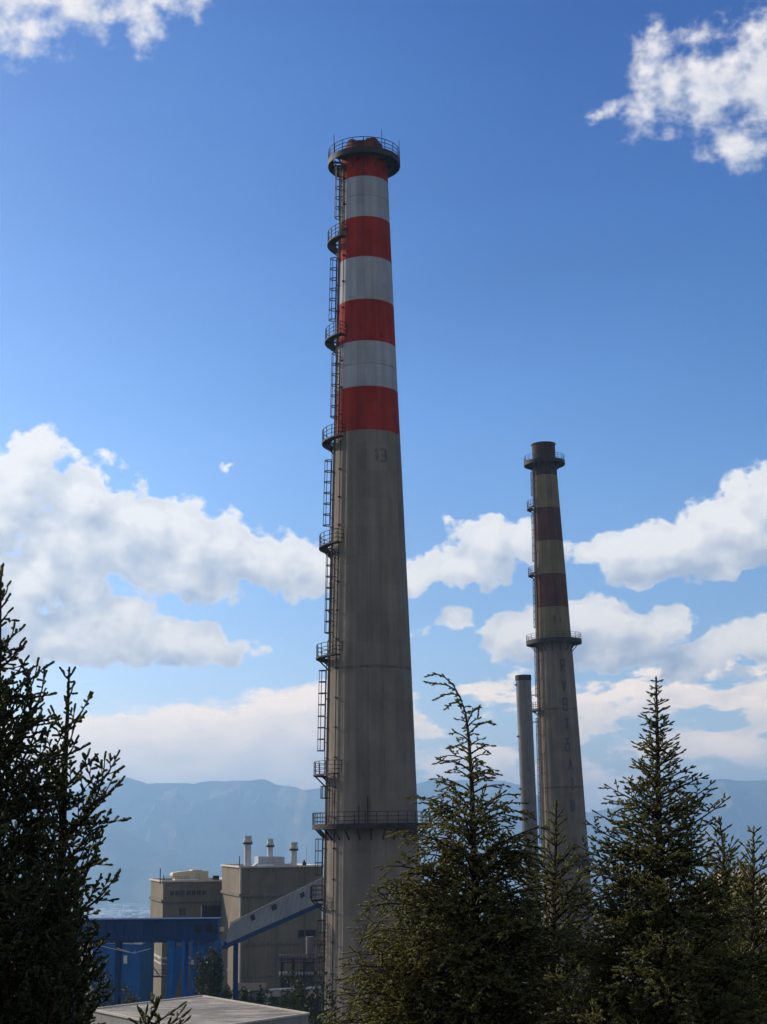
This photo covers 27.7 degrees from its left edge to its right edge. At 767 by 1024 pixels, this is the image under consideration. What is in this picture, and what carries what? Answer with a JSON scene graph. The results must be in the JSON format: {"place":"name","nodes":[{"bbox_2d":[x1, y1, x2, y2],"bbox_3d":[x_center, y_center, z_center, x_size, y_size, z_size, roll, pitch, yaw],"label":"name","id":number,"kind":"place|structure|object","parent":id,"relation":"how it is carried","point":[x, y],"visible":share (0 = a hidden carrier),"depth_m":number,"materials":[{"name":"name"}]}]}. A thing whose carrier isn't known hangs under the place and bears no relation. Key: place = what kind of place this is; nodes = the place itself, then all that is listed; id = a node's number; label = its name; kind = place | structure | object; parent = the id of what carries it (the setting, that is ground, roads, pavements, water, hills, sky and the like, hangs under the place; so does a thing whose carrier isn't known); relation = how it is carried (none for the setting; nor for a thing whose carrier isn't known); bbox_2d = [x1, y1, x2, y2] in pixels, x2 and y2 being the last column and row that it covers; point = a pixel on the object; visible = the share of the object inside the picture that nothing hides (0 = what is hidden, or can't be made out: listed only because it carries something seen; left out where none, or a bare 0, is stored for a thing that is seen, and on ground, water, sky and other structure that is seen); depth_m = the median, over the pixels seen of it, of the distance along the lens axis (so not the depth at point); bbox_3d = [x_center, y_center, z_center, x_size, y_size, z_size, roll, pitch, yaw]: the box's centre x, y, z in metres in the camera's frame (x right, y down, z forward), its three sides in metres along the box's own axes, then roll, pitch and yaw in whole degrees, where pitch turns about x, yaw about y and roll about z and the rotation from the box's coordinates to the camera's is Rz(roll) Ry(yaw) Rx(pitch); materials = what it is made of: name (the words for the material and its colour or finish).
{"place":"outdoors","nodes":[
{"label":"outdoors","id":0,"kind":"place"},
{"bbox_2d":[0,0,766,812],"label":"sky","id":1,"kind":"structure","parent":0,"point":[578,193],"materials":[{"name":"blue"}]},
{"bbox_2d":[1,777,766,888],"bbox_3d":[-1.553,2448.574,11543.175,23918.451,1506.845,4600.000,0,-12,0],"label":"mountain range","id":2,"kind":"structure","parent":0,"point":[212,823],"depth_m":10587.07,"materials":[{"name":"blue stone"}]},
{"bbox_2d":[4,819,766,905],"bbox_3d":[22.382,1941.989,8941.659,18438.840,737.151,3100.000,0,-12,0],"label":"foothill","id":3,"kind":"structure","parent":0,"point":[139,862],"depth_m":8490.48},
{"bbox_2d":[10,888,766,1019],"bbox_3d":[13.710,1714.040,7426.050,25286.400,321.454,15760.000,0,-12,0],"label":"ground","id":4,"kind":"structure","parent":0,"point":[137,905],"depth_m":6200.63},
{"bbox_2d":[0,563,106,1023],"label":"conifer tree","id":5,"kind":"object","parent":4,"relation":"on","point":[50,942],"visible":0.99,"depth_m":10.62,"materials":[{"name":"green plant"}]},
{"bbox_2d":[3,666,131,1023],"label":"conifer tree","id":6,"kind":"object","parent":4,"relation":"on","point":[84,820],"visible":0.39,"depth_m":11.34,"materials":[{"name":"green plant"}]},
{"bbox_2d":[9,901,149,917],"bbox_3d":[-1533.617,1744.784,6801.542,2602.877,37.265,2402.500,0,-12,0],"label":"distant town","id":7,"kind":"object","parent":4,"relation":"on","point":[115,911],"visible":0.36,"depth_m":6389.74,"materials":[{"name":"brick"}]},
{"bbox_2d":[79,964,113,1021],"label":"shrub","id":8,"kind":"object","parent":4,"relation":"on","point":[110,989],"visible":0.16,"depth_m":204.63,"materials":[{"name":"green plant"}]},
{"bbox_2d":[81,983,113,1022],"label":"shrub","id":9,"kind":"object","parent":4,"relation":"on","point":[110,1000],"visible":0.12,"depth_m":196.68,"materials":[{"name":"green plant"}]},
{"bbox_2d":[17,917,221,1021],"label":"conveyor gallery","id":10,"kind":"object","parent":4,"relation":"on","point":[160,930],"visible":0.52,"depth_m":183.79,"materials":[{"name":"blue metal"}]},
{"bbox_2d":[194,925,200,931],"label":"window","id":11,"kind":"structure","parent":10,"relation":"in","point":[197,928],"depth_m":183.75,"materials":[{"name":"black glass"}]},
{"bbox_2d":[206,925,212,931],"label":"window","id":12,"kind":"structure","parent":10,"relation":"in","point":[209,928],"depth_m":183.75,"materials":[{"name":"black glass"}]},
{"bbox_2d":[91,943,153,1005],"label":"blue building","id":13,"kind":"structure","parent":4,"relation":"on","point":[137,972],"depth_m":229.52,"materials":[{"name":"blue metal"}]},
{"bbox_2d":[121,982,140,1004],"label":"shrub","id":14,"kind":"object","parent":4,"relation":"on","point":[130,998],"visible":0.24,"depth_m":215.00,"materials":[{"name":"green plant"}]},
{"bbox_2d":[153,968,165,976],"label":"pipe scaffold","id":15,"kind":"object","parent":4,"relation":"on","point":[158,975],"visible":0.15,"depth_m":239.72,"materials":[{"name":"metal"}]},
{"bbox_2d":[128,992,191,1023],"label":"conifer tree","id":16,"kind":"object","parent":4,"relation":"on","point":[152,1012],"visible":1,"depth_m":11.96,"materials":[{"name":"green plant"}]},
{"bbox_2d":[149,868,221,1000],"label":"factory building","id":17,"kind":"structure","parent":4,"relation":"on","point":[193,893],"depth_m":248.98,"materials":[{"name":"beige concrete"}]},
{"bbox_2d":[178,890,184,895],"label":"window","id":18,"kind":"structure","parent":17,"relation":"in","point":[182,892],"depth_m":248.54,"materials":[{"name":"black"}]},
{"bbox_2d":[178,907,186,915],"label":"window","id":19,"kind":"structure","parent":17,"relation":"in","point":[182,910],"depth_m":247.99,"materials":[{"name":"grey glass"}]},
{"bbox_2d":[186,890,190,895],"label":"window","id":20,"kind":"structure","parent":17,"relation":"in","point":[188,892],"depth_m":248.78,"materials":[{"name":"grey glass"}]},
{"bbox_2d":[191,890,195,895],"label":"window","id":21,"kind":"structure","parent":17,"relation":"in","point":[193,892],"depth_m":249.02,"materials":[{"name":"grey glass"}]},
{"bbox_2d":[196,890,200,895],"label":"window","id":22,"kind":"structure","parent":17,"relation":"in","point":[198,892],"depth_m":249.20,"materials":[{"name":"grey glass"}]},
{"bbox_2d":[202,890,206,895],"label":"window","id":23,"kind":"structure","parent":17,"relation":"in","point":[204,892],"depth_m":249.45,"materials":[{"name":"grey glass"}]},
{"bbox_2d":[201,905,220,919],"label":"window","id":24,"kind":"structure","parent":17,"relation":"in","point":[211,910],"depth_m":249.08,"materials":[{"name":"black glass"}]},
{"bbox_2d":[166,927,223,998],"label":"transfer tower","id":25,"kind":"structure","parent":4,"relation":"on","point":[176,955],"depth_m":183.13,"materials":[{"name":"blue metal"}]},
{"bbox_2d":[91,995,309,1023],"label":"flat roof building","id":26,"kind":"structure","parent":4,"relation":"on","point":[205,1009],"depth_m":104.66,"materials":[{"name":"concrete"}]},
{"bbox_2d":[192,944,233,998],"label":"broadleaf tree","id":27,"kind":"object","parent":4,"relation":"on","point":[211,973],"visible":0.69,"depth_m":164.43,"materials":[{"name":"green plant"}]},
{"bbox_2d":[238,986,254,1002],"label":"shrub","id":28,"kind":"object","parent":4,"relation":"on","point":[245,997],"visible":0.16,"depth_m":187.61,"materials":[{"name":"green plant"}]},
{"bbox_2d":[232,983,266,1001],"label":"storage shed","id":29,"kind":"structure","parent":4,"relation":"on","point":[254,988],"depth_m":214.93,"materials":[{"name":"metal"}]},
{"bbox_2d":[250,985,275,1005],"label":"shrub","id":30,"kind":"object","parent":4,"relation":"on","point":[260,998],"visible":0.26,"depth_m":177.75,"materials":[{"name":"green plant"}]},
{"bbox_2d":[220,836,323,1003],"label":"factory building","id":31,"kind":"structure","parent":4,"relation":"on","point":[249,887],"depth_m":229.43,"materials":[{"name":"beige concrete"}]},
{"bbox_2d":[284,979,289,987],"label":"window","id":32,"kind":"structure","parent":31,"relation":"in","point":[285,980],"depth_m":227.24,"materials":[{"name":"grey glass"}]},
{"bbox_2d":[298,930,316,936],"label":"window","id":33,"kind":"structure","parent":31,"relation":"in","point":[300,932],"depth_m":229.41,"materials":[{"name":"grey glass"}]},
{"bbox_2d":[222,877,323,1000],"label":"inclined conveyor gallery","id":34,"kind":"object","parent":4,"relation":"on","point":[275,911],"visible":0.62,"depth_m":185.79,"materials":[{"name":"grey metal"}]},
{"bbox_2d":[271,903,276,910],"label":"window","id":35,"kind":"structure","parent":34,"relation":"in","point":[274,907],"depth_m":186.05,"materials":[{"name":"black glass"}]},
{"bbox_2d":[269,986,319,1006],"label":"service pipe","id":36,"kind":"object","parent":4,"relation":"on","point":[280,989],"visible":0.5,"depth_m":191.85,"materials":[{"name":"metal"}]},
{"bbox_2d":[270,988,320,1023],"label":"storage shed","id":37,"kind":"structure","parent":4,"relation":"on","point":[275,994],"depth_m":196.45,"materials":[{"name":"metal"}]},
{"bbox_2d":[277,989,318,1023],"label":"shrub","id":38,"kind":"object","parent":4,"relation":"on","point":[283,1000],"visible":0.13,"depth_m":163.37,"materials":[{"name":"green plant"}]},
{"bbox_2d":[279,936,321,987],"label":"pipe rack","id":39,"kind":"object","parent":4,"relation":"on","point":[307,959],"visible":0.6,"depth_m":206.46,"materials":[{"name":"metal"}]},
{"bbox_2d":[292,973,320,1023],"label":"shrub","id":40,"kind":"object","parent":4,"relation":"on","point":[298,983],"visible":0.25,"depth_m":153.15,"materials":[{"name":"green plant"}]},
{"bbox_2d":[279,960,346,1023],"bbox_3d":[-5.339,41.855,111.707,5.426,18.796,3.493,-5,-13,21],"label":"shrub","id":41,"kind":"object","parent":4,"relation":"on","point":[293,1000],"visible":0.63,"depth_m":112.61,"materials":[{"name":"green plant"}]},
{"bbox_2d":[309,129,430,1023],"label":"chimney","id":42,"kind":"object","parent":4,"relation":"on","point":[369,773],"visible":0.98,"depth_m":138.70,"materials":[{"name":"concrete"}]},
{"bbox_2d":[316,672,584,1023],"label":"conifer tree","id":43,"kind":"object","parent":4,"relation":"on","point":[476,959],"visible":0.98,"depth_m":16.11,"materials":[{"name":"green plant"}]},
{"bbox_2d":[515,674,543,1006],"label":"steel stack","id":44,"kind":"object","parent":4,"relation":"on","point":[527,788],"visible":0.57,"depth_m":258.10,"materials":[{"name":"grey metal"}]},
{"bbox_2d":[507,799,607,1023],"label":"conifer tree","id":45,"kind":"object","parent":4,"relation":"on","point":[554,911],"visible":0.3,"depth_m":17.89,"materials":[{"name":"green plant"}]},
{"bbox_2d":[524,441,595,1007],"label":"chimney","id":46,"kind":"object","parent":4,"relation":"on","point":[552,645],"visible":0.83,"depth_m":267.03,"materials":[{"name":"grey concrete"}]},
{"bbox_2d":[511,676,766,1023],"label":"conifer tree","id":47,"kind":"object","parent":4,"relation":"on","point":[672,990],"visible":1,"depth_m":15.26,"materials":[{"name":"green plant"}]},
{"bbox_2d":[689,816,766,991],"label":"conifer tree","id":48,"kind":"object","parent":4,"relation":"on","point":[725,866],"visible":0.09,"depth_m":18.46,"materials":[{"name":"green plant"}]},
{"bbox_2d":[714,825,766,1023],"label":"conifer tree","id":49,"kind":"object","parent":4,"relation":"on","point":[759,939],"visible":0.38,"depth_m":17.43,"materials":[{"name":"green plant"}]},
{"bbox_2d":[695,871,766,913],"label":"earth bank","id":50,"kind":"structure","parent":0,"point":[757,891],"depth_m":924.96,"materials":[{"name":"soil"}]}
]}

